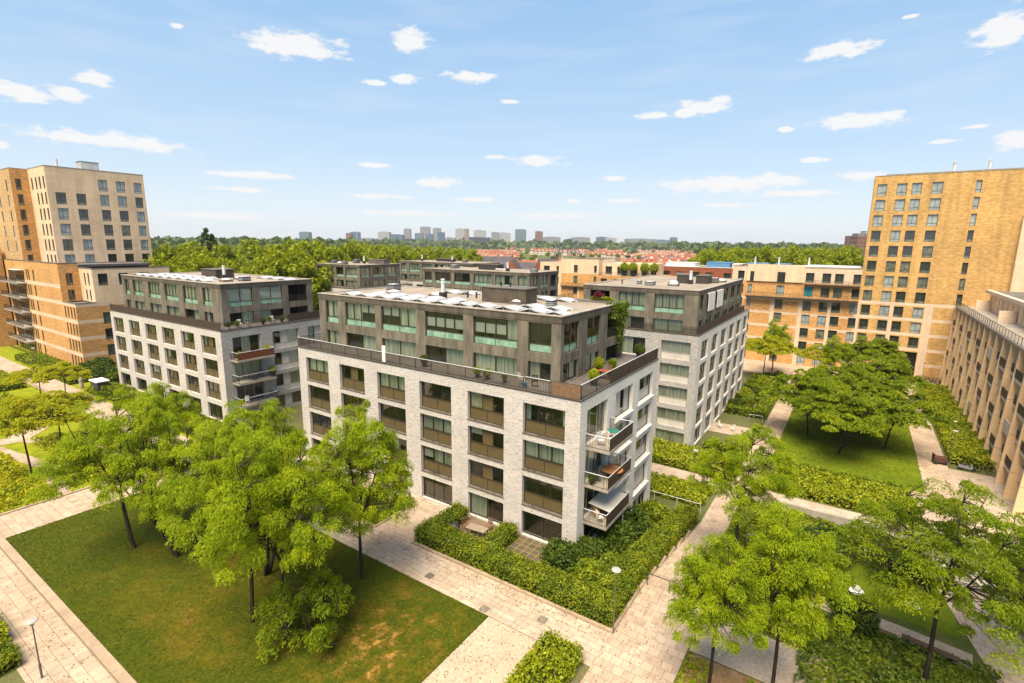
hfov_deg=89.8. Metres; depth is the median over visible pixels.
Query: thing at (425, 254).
tree
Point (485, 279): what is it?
window
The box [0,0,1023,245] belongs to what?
sky
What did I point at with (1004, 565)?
ground cover
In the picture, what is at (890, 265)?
window
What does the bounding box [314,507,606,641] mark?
leaf litter
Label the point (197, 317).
window
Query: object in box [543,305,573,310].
solar panel
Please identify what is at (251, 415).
tree
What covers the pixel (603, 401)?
balcony door
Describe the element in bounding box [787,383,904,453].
tree
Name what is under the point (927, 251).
window
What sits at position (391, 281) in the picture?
window
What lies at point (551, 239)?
office tower
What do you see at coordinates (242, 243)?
tree
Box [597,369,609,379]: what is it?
garden table
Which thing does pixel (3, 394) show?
ground cover
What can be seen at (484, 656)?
leaf litter
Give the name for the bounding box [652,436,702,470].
hedge
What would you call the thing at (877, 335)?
window
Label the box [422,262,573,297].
apartment block
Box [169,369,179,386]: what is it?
window
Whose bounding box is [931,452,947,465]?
bench
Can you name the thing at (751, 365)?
path
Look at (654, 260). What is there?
terraced house
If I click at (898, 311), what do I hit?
window
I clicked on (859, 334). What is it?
window
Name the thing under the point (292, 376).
window
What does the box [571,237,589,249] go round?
office tower
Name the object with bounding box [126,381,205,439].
tree
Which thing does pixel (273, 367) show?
potted plant
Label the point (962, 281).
window
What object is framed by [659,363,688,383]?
window
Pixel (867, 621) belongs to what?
bush
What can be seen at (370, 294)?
solar panel
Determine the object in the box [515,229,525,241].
office tower
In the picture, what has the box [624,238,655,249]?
office tower
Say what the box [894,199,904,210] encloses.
window
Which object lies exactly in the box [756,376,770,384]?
bush
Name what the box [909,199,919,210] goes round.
window
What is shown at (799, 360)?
window
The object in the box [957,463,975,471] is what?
bench
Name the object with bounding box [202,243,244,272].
tree
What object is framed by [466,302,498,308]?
solar panel
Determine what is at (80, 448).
tree
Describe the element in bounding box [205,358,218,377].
window
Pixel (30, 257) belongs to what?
window
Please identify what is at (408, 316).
window
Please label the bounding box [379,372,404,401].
window
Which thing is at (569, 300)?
solar panel
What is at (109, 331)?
window
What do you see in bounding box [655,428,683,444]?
window
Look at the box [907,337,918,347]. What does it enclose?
window
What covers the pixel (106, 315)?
window
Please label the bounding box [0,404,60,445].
path
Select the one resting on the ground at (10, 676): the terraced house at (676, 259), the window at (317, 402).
the terraced house at (676, 259)
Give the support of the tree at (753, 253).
on the ground at (10, 676)
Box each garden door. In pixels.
[138,378,146,391]
[210,403,221,419]
[423,476,451,504]
[470,492,501,523]
[523,511,547,540]
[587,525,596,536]
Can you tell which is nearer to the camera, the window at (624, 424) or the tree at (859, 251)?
the window at (624, 424)
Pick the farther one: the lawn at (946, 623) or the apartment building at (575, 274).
the apartment building at (575, 274)
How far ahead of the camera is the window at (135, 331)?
78.36 m
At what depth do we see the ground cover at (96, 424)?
65.20 m
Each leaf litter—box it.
[2,556,108,682]
[296,514,583,660]
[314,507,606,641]
[427,625,533,682]
[595,593,674,682]
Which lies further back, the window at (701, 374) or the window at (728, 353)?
the window at (728, 353)
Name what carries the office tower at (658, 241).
on the ground at (10, 676)
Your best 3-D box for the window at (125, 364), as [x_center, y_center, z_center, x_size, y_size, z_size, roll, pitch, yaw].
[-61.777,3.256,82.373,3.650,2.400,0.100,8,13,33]
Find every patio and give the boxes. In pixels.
[459,516,496,537]
[504,535,546,565]
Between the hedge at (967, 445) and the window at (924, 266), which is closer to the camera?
the hedge at (967, 445)
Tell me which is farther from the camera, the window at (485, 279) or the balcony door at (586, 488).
the window at (485, 279)
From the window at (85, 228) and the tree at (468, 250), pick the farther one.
the tree at (468, 250)
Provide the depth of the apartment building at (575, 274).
141.86 m
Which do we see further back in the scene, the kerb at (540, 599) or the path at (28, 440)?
the path at (28, 440)
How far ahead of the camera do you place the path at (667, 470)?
54.05 m
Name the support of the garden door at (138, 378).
in the apartment block at (177, 335)
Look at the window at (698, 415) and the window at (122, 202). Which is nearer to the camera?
the window at (698, 415)
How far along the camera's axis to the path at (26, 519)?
44.49 m
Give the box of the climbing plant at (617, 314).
[606,299,629,351]
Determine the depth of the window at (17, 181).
102.97 m
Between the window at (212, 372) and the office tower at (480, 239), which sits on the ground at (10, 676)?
the office tower at (480, 239)
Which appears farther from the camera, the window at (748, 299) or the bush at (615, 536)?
the window at (748, 299)
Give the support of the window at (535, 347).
in the apartment block at (500, 444)
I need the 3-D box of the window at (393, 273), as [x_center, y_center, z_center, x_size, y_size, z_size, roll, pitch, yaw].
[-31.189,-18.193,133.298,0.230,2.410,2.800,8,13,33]
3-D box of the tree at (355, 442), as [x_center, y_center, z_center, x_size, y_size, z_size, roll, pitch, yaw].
[-10.462,10.275,35.348,7.721,13.386,8.178,-3,11,-18]
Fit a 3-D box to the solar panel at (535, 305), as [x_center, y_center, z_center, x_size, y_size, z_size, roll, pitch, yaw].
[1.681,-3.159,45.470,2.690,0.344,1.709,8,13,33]
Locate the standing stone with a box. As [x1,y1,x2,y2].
[78,377,83,388]
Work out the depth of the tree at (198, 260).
116.63 m
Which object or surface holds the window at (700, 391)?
in the apartment block at (692, 328)
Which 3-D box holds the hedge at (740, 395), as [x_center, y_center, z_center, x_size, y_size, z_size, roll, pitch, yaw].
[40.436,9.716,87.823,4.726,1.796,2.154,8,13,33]
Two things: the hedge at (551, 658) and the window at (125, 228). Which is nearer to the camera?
the hedge at (551, 658)
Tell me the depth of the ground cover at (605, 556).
37.51 m
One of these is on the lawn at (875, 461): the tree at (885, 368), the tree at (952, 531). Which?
the tree at (885, 368)
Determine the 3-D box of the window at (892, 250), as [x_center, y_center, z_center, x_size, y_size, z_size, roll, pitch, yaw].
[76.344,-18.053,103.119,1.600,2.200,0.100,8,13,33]
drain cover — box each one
[424,572,434,578]
[478,605,489,612]
[537,615,548,623]
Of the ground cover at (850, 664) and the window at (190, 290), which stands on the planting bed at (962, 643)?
the ground cover at (850, 664)
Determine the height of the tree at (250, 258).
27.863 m
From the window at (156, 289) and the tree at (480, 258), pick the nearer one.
the window at (156, 289)
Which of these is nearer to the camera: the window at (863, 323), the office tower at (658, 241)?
the window at (863, 323)
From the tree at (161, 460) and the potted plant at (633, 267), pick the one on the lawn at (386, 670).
the tree at (161, 460)
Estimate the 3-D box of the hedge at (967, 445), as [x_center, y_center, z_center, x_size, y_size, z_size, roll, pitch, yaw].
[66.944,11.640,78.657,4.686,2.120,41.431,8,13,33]
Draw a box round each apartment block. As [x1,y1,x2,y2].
[109,266,320,421]
[297,279,658,543]
[314,256,412,308]
[399,255,499,286]
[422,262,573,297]
[583,271,748,445]
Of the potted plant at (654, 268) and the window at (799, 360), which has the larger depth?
the potted plant at (654, 268)
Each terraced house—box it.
[522,258,537,261]
[587,251,595,256]
[599,250,606,257]
[645,257,659,261]
[646,253,658,258]
[659,256,667,261]
[666,257,675,261]
[674,257,682,261]
[683,253,695,259]
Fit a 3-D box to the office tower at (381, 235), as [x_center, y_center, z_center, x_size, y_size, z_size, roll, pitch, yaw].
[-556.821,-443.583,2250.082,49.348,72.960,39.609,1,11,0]
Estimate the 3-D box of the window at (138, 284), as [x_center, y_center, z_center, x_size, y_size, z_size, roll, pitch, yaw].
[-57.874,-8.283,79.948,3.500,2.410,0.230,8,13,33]
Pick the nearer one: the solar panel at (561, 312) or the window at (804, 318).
the solar panel at (561, 312)
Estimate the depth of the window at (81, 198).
103.72 m
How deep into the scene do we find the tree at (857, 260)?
192.32 m
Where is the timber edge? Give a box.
[879,628,896,636]
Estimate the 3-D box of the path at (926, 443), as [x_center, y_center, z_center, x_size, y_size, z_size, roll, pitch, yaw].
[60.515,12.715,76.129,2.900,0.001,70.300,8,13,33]
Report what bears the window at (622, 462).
in the apartment block at (500, 444)
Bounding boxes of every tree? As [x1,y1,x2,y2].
[0,364,60,393]
[0,395,90,473]
[16,390,93,441]
[23,386,188,548]
[30,361,91,390]
[89,400,222,556]
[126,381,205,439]
[142,252,187,272]
[152,246,194,268]
[154,412,311,622]
[161,242,185,253]
[167,248,208,262]
[171,253,208,271]
[183,240,225,260]
[187,426,357,642]
[188,398,309,478]
[189,257,239,272]
[198,227,216,256]
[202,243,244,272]
[203,418,310,575]
[214,248,247,263]
[232,237,266,263]
[236,243,279,273]
[238,261,251,267]
[240,239,262,264]
[240,252,290,276]
[255,256,320,308]
[258,243,304,274]
[278,236,321,264]
[285,245,334,311]
[300,399,418,578]
[301,239,329,261]
[312,246,340,272]
[322,245,351,261]
[339,239,366,261]
[361,244,381,260]
[363,242,377,253]
[365,247,395,262]
[380,244,393,248]
[381,246,404,263]
[393,243,411,259]
[409,249,434,259]
[424,245,435,259]
[432,246,446,258]
[446,247,459,256]
[446,247,470,260]
[461,251,479,261]
[467,248,479,256]
[469,250,482,261]
[662,530,770,682]
[684,423,805,557]
[688,248,707,261]
[691,249,720,264]
[710,247,724,253]
[710,250,733,261]
[719,251,741,261]
[726,501,857,682]
[731,247,747,260]
[733,247,763,263]
[745,333,788,373]
[751,244,780,263]
[757,335,799,372]
[758,368,855,434]
[762,318,794,371]
[771,248,785,262]
[780,250,788,261]
[784,244,793,252]
[784,245,816,264]
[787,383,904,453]
[794,343,833,366]
[797,365,900,420]
[804,247,821,263]
[814,476,1023,681]
[816,247,835,264]
[818,245,854,265]
[819,334,851,374]
[837,335,911,365]
[837,355,932,393]
[844,378,954,449]
[847,246,862,255]
[848,244,863,266]
[980,512,1023,610]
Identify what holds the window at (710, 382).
in the apartment block at (692, 328)
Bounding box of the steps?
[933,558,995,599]
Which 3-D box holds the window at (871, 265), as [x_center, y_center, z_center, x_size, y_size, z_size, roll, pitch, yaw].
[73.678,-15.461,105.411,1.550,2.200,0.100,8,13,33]
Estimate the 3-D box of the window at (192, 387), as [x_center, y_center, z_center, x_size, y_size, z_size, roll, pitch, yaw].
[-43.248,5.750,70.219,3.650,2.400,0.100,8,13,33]
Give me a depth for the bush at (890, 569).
35.76 m
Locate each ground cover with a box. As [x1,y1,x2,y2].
[0,391,50,434]
[0,451,54,512]
[30,432,109,484]
[38,394,153,452]
[83,383,228,449]
[558,515,670,584]
[674,654,757,682]
[681,499,760,594]
[715,536,807,642]
[743,505,935,583]
[793,604,1003,682]
[983,545,1023,590]
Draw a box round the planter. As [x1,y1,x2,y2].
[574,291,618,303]
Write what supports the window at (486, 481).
in the apartment block at (500, 444)
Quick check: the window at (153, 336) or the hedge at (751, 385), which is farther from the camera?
the hedge at (751, 385)
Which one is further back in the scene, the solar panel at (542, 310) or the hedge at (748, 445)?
the hedge at (748, 445)
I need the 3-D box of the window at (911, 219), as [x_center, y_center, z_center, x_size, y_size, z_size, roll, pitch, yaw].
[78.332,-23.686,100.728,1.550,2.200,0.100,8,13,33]
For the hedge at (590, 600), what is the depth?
35.30 m
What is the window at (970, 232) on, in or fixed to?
in the apartment tower at (939, 245)
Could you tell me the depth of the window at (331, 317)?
55.38 m
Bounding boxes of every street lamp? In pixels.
[24,617,42,678]
[611,567,620,633]
[949,430,958,467]
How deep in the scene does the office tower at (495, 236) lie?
2353.82 m
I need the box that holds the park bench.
[902,633,959,663]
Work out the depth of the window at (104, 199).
106.89 m
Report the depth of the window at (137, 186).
111.45 m
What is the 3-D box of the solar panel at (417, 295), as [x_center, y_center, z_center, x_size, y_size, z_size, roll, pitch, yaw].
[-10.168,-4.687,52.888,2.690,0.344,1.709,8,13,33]
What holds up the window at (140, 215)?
in the apartment tower at (83, 211)
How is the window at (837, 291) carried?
in the apartment wing at (810, 305)
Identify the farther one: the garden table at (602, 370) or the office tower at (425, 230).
the office tower at (425, 230)
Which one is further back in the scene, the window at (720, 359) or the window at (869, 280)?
the window at (869, 280)
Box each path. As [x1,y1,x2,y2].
[0,356,190,447]
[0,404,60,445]
[0,446,70,495]
[0,464,194,537]
[0,548,117,682]
[20,437,116,453]
[181,459,610,664]
[293,455,470,517]
[376,509,429,542]
[422,617,538,682]
[553,634,597,665]
[580,583,699,682]
[646,493,735,594]
[651,463,917,534]
[689,621,827,682]
[705,421,759,438]
[733,365,810,484]
[743,359,796,375]
[812,593,972,669]
[904,382,970,537]
[911,464,1023,549]
[939,586,1023,682]
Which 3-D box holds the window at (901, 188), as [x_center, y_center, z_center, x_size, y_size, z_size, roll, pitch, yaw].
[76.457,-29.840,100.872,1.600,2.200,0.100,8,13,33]
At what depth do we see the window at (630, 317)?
69.09 m
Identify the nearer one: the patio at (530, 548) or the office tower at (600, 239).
the patio at (530, 548)
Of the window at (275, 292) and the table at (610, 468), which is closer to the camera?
the table at (610, 468)
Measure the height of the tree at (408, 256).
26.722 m
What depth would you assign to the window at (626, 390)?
44.99 m
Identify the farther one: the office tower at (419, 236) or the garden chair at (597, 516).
the office tower at (419, 236)
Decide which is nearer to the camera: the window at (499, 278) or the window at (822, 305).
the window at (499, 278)
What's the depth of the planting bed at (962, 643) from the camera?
30.39 m
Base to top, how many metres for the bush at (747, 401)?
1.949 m
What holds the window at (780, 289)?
in the apartment wing at (810, 305)
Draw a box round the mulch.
[681,653,760,682]
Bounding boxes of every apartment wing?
[0,259,169,365]
[732,257,862,368]
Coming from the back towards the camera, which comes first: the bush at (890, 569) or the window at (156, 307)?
the window at (156, 307)
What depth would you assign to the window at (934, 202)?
98.44 m
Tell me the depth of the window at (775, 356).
118.25 m
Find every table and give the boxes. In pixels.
[465,523,488,536]
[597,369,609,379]
[601,464,622,479]
[606,428,619,434]
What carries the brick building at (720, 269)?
on the ground at (10, 676)
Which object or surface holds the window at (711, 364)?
in the apartment block at (692, 328)
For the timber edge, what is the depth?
31.18 m
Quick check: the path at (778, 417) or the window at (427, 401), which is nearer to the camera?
the window at (427, 401)
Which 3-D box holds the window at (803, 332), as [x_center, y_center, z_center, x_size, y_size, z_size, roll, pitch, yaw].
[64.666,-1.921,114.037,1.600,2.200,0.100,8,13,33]
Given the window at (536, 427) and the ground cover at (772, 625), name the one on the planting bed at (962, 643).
the ground cover at (772, 625)
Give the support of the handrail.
on the ground at (10, 676)
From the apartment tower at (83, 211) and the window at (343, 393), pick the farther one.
the apartment tower at (83, 211)
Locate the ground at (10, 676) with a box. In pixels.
[0,246,1021,682]
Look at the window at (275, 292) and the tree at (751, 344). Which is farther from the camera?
the tree at (751, 344)
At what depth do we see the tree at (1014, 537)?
30.04 m
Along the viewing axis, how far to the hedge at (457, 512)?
42.81 m
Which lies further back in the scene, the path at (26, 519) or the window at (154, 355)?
the window at (154, 355)
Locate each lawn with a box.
[6,479,487,682]
[775,390,924,492]
[809,559,959,638]
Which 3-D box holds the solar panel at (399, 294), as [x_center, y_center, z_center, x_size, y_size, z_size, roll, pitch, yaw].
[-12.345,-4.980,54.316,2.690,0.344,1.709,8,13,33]
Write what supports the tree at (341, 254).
on the ground at (10, 676)
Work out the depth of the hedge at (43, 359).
96.44 m
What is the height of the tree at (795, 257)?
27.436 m
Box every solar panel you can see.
[166,276,182,278]
[184,278,202,280]
[194,279,215,281]
[200,276,217,278]
[277,277,296,279]
[337,291,361,295]
[354,292,379,296]
[368,291,387,294]
[371,294,398,298]
[382,292,407,295]
[389,296,416,300]
[399,294,425,297]
[408,297,436,302]
[420,295,444,299]
[428,299,458,304]
[438,297,467,301]
[439,289,461,293]
[450,301,479,306]
[456,291,481,295]
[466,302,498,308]
[491,305,525,310]
[517,307,552,313]
[518,303,546,307]
[537,296,556,299]
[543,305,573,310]
[543,310,570,314]
[554,297,577,302]
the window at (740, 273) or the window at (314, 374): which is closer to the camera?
the window at (314, 374)
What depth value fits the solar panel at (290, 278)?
74.68 m
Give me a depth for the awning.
40.52 m
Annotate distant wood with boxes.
[150,235,843,254]
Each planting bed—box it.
[0,345,217,513]
[504,535,641,627]
[595,506,700,576]
[675,548,1023,682]
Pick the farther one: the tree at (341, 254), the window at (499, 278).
the tree at (341, 254)
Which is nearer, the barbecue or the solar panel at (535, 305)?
the barbecue
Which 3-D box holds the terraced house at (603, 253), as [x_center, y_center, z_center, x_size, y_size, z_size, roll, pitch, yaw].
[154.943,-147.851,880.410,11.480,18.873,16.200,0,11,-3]
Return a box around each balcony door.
[234,359,261,379]
[236,334,259,357]
[244,381,263,401]
[584,488,599,512]
[585,450,601,477]
[587,401,603,440]
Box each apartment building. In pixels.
[0,249,16,346]
[540,257,671,297]
[938,290,1023,516]
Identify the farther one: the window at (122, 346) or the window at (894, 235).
the window at (894, 235)
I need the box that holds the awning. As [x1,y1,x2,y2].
[589,489,625,511]
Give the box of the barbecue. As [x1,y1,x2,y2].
[449,522,459,529]
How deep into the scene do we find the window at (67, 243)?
102.77 m
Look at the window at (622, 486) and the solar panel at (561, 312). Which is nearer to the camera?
the solar panel at (561, 312)
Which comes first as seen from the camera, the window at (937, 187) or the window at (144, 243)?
the window at (937, 187)
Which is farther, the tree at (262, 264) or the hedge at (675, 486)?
the tree at (262, 264)
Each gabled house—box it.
[483,254,513,267]
[505,257,521,268]
[518,262,536,268]
[534,257,558,269]
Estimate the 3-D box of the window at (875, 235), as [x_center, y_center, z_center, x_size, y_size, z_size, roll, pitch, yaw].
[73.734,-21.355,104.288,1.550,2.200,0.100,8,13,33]
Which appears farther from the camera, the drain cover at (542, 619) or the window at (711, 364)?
the window at (711, 364)
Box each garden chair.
[462,517,469,529]
[485,517,492,529]
[517,372,522,383]
[531,375,537,385]
[592,467,599,482]
[596,431,604,441]
[596,509,603,523]
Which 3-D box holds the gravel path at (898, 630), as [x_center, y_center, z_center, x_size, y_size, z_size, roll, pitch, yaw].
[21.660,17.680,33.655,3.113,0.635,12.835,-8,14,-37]
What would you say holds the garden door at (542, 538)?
in the apartment block at (500, 444)
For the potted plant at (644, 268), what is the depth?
131.85 m
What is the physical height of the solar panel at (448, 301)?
0.344 m
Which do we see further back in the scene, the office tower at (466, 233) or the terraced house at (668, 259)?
the office tower at (466, 233)
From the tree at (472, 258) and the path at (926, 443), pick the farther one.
the tree at (472, 258)
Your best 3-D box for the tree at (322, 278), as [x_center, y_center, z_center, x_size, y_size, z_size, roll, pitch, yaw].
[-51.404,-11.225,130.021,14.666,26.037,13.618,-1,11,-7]
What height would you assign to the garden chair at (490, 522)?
1.000 m
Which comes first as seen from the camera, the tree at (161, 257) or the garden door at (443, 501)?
the garden door at (443, 501)
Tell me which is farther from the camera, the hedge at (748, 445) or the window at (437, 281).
the window at (437, 281)
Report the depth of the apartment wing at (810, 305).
113.44 m
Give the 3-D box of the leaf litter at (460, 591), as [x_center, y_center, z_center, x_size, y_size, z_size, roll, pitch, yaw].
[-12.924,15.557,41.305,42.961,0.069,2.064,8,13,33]
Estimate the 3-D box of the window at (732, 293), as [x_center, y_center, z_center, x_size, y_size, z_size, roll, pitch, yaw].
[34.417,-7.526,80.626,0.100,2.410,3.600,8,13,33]
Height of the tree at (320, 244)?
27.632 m
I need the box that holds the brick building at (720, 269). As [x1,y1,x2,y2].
[663,262,791,277]
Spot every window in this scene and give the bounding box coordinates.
[15,178,21,189]
[17,194,24,205]
[20,209,26,220]
[22,225,29,235]
[25,240,31,250]
[27,255,33,260]
[55,192,66,203]
[58,208,68,219]
[60,224,71,234]
[62,239,73,250]
[65,254,75,262]
[65,273,73,284]
[68,290,75,300]
[76,194,86,205]
[78,209,88,220]
[80,224,90,235]
[83,239,92,250]
[85,254,94,261]
[97,273,107,285]
[98,180,107,191]
[100,195,109,206]
[102,210,111,220]
[103,312,111,323]
[104,225,113,235]
[105,328,113,339]
[106,239,115,249]
[107,344,115,355]
[108,254,116,261]
[115,181,125,192]
[115,317,124,332]
[117,196,126,206]
[118,273,126,284]
[118,336,126,350]
[119,211,128,221]
[121,225,130,235]
[121,355,128,369]
[123,240,132,249]
[125,254,133,261]
[125,279,129,293]
[131,320,140,336]
[133,183,141,193]
[133,280,143,296]
[133,340,142,355]
[135,197,143,207]
[136,301,144,309]
[136,359,145,374]
[137,212,144,221]
[139,226,146,235]
[140,240,148,249]
[142,254,148,260]
[147,324,157,340]
[149,282,160,298]
[149,344,159,360]
[151,303,162,312]
[152,364,161,380]
[164,327,174,344]
[165,284,178,301]
[166,348,177,365]
[167,306,179,315]
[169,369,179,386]
[183,286,197,303]
[183,331,194,349]
[185,353,197,371]
[186,309,199,319]
[188,375,199,392]
[203,288,211,305]
[203,335,216,354]
[205,312,211,322]
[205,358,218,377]
[208,381,220,399]
[227,288,252,306]
[231,311,253,324]
[259,286,282,303]
[261,308,283,320]
[273,328,297,348]
[275,349,298,369]
[277,370,300,390]
[278,392,301,409]
[308,325,320,342]
[308,357,328,382]
[310,385,330,410]
[312,412,330,436]
[327,300,338,323]
[328,330,339,344]
[342,365,364,391]
[343,393,365,419]
[346,267,356,277]
[346,280,357,286]
[346,302,374,328]
[347,333,375,351]
[361,268,369,277]
[373,267,383,276]
[374,280,384,286]
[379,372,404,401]
[380,403,405,432]
[382,306,415,334]
[383,338,416,358]
[383,438,406,460]
[388,267,395,275]
[389,279,395,283]
[401,263,406,270]
[410,263,419,271]
[410,274,419,279]
[422,264,431,271]
[422,381,450,412]
[422,414,451,445]
[423,445,451,477]
[425,271,431,282]
[426,311,462,340]
[427,345,462,366]
[435,272,450,283]
[455,273,469,284]
[470,391,503,425]
[470,426,503,460]
[470,460,502,494]
[474,274,491,285]
[474,316,516,348]
[474,352,516,376]
[495,275,512,285]
[518,276,526,286]
[524,440,563,477]
[524,476,562,514]
[525,403,564,440]
[528,361,547,381]
[529,322,551,353]
[531,276,537,286]
[540,275,546,287]
[563,360,575,381]
[564,321,577,353]
[574,265,577,272]
[586,351,597,371]
[587,316,598,344]
[606,266,611,274]
[613,452,624,464]
[614,419,626,429]
[615,386,628,416]
[616,482,624,492]
[619,291,645,310]
[622,336,640,353]
[626,316,643,327]
[633,463,643,488]
[635,434,645,459]
[637,405,646,429]
[638,374,648,400]
[653,318,682,331]
[654,294,684,313]
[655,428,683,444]
[656,407,685,428]
[658,385,687,405]
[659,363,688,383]
[661,340,690,360]
[696,406,700,422]
[697,384,702,402]
[699,362,704,380]
[701,341,705,357]
[706,396,710,412]
[708,375,712,391]
[709,354,714,371]
[711,334,715,350]
[717,369,720,383]
[719,349,722,363]
[720,329,724,344]
[723,288,727,303]
[724,273,730,277]
[727,343,730,357]
[730,286,734,300]
[738,271,744,279]
[746,297,750,306]
[748,284,751,292]
[750,271,753,280]
[769,351,776,360]
[773,312,780,321]
[774,299,782,308]
[776,285,783,294]
[777,272,785,281]
[796,355,804,363]
[798,341,806,349]
[799,328,807,337]
[801,314,809,324]
[802,301,810,310]
[805,273,814,282]
[812,359,819,365]
[815,329,823,339]
[817,316,825,325]
[818,302,827,311]
[820,287,829,297]
[822,273,830,283]
[827,330,836,339]
[829,316,838,326]
[831,303,840,312]
[833,288,842,297]
[835,274,843,283]
[845,332,853,341]
[847,318,855,327]
[849,304,857,313]
[851,289,859,298]
[853,274,861,284]
[857,333,866,342]
[858,319,868,328]
[860,304,869,314]
[862,290,872,300]
[864,275,874,285]
[866,261,876,271]
[868,246,878,256]
[870,231,880,241]
[872,215,882,226]
[874,200,884,210]
[875,334,884,343]
[877,184,887,195]
[877,320,886,330]
[879,305,889,316]
[881,291,891,301]
[883,276,893,286]
[885,261,895,271]
[887,246,897,256]
[889,231,900,241]
[889,335,898,342]
[891,321,900,331]
[892,215,902,225]
[893,306,903,317]
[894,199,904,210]
[895,291,905,302]
[896,183,907,194]
[897,276,907,287]
[899,261,909,272]
[902,246,912,256]
[904,230,914,241]
[906,215,917,225]
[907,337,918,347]
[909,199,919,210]
[910,322,920,333]
[911,183,922,194]
[912,307,922,318]
[914,292,925,303]
[917,277,927,288]
[919,262,930,272]
[921,246,932,257]
[924,230,935,241]
[926,214,938,225]
[929,198,940,209]
[931,182,943,193]
[955,294,962,305]
[958,279,965,289]
[961,263,967,273]
[964,247,970,257]
[966,230,973,241]
[969,214,976,225]
[972,197,979,208]
[975,180,982,191]
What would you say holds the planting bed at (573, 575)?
on the ground at (10, 676)
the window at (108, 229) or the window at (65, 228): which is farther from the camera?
the window at (108, 229)
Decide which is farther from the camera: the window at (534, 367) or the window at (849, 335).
the window at (849, 335)
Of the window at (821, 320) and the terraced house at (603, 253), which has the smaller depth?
the window at (821, 320)
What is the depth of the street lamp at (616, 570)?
30.57 m
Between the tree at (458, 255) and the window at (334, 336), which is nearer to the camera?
the window at (334, 336)
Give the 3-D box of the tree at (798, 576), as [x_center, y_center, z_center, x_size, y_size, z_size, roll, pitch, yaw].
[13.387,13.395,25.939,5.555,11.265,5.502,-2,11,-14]
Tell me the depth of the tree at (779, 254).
217.38 m
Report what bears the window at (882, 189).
in the apartment tower at (939, 245)
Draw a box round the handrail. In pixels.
[650,490,700,510]
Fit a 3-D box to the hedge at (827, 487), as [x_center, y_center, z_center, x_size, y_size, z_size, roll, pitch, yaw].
[35.013,15.905,55.192,13.089,1.752,6.950,8,13,33]
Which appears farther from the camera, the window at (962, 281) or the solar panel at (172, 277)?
the window at (962, 281)
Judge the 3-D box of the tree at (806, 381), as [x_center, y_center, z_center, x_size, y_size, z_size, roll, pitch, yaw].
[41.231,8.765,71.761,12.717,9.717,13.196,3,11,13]
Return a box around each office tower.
[299,232,311,238]
[346,233,352,238]
[350,232,360,239]
[361,238,377,240]
[378,232,390,242]
[391,234,404,240]
[404,228,411,238]
[415,233,423,245]
[420,227,430,237]
[426,234,433,245]
[433,228,440,241]
[438,232,444,246]
[445,237,455,243]
[455,228,464,239]
[462,237,490,248]
[465,228,468,239]
[474,230,485,236]
[491,232,499,246]
[500,233,510,246]
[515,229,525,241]
[535,231,542,244]
[543,237,560,248]
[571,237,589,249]
[596,237,606,248]
[605,238,616,242]
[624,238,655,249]
[656,239,669,243]
[669,237,677,245]
[844,233,866,256]
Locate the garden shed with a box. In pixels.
[89,377,109,390]
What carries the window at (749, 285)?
in the apartment wing at (810, 305)
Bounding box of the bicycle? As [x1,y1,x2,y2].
[974,464,992,473]
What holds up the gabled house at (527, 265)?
on the ground at (10, 676)
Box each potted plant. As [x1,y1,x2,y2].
[268,365,276,375]
[420,353,428,366]
[474,366,480,377]
[484,367,490,379]
[588,368,599,385]
[588,473,595,484]
[593,356,604,369]
[608,358,616,368]
[619,261,628,274]
[628,261,637,275]
[634,343,645,357]
[640,262,648,275]
[648,262,658,274]
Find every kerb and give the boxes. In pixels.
[0,456,185,515]
[0,537,136,682]
[376,511,401,525]
[412,540,612,633]
[614,579,645,630]
[648,530,690,577]
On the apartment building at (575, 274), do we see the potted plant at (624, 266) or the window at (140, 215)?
the potted plant at (624, 266)
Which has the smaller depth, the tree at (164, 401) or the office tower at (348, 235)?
the tree at (164, 401)
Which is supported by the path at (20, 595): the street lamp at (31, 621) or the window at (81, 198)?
the street lamp at (31, 621)
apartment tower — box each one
[0,158,152,343]
[850,159,1023,381]
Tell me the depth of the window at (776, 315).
116.47 m
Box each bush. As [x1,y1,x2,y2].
[77,356,117,369]
[89,363,116,378]
[252,559,354,663]
[539,537,580,572]
[574,558,604,584]
[575,534,604,558]
[596,519,637,553]
[615,504,654,537]
[635,498,669,524]
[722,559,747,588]
[727,398,740,404]
[738,386,753,394]
[740,395,754,406]
[745,378,757,383]
[752,387,763,396]
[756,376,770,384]
[772,370,783,377]
[800,522,860,570]
[816,363,829,370]
[829,590,881,636]
[863,533,931,586]
[871,660,920,682]
[957,421,972,427]
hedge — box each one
[0,370,26,391]
[0,612,11,640]
[0,633,21,676]
[14,351,70,366]
[56,369,90,384]
[77,364,119,382]
[90,381,143,400]
[325,481,395,522]
[413,517,625,627]
[431,500,469,527]
[480,520,518,548]
[501,626,583,682]
[597,503,699,609]
[650,471,710,507]
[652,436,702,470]
[690,448,742,480]
[702,439,747,455]
[723,402,766,419]
[735,392,761,403]
[735,431,755,450]
[743,382,769,390]
[750,373,775,383]
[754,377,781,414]
[770,462,910,524]
[791,461,908,488]
[920,383,996,471]
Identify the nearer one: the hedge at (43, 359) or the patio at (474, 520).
the patio at (474, 520)
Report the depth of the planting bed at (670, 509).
44.95 m
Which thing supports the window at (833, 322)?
in the apartment wing at (810, 305)

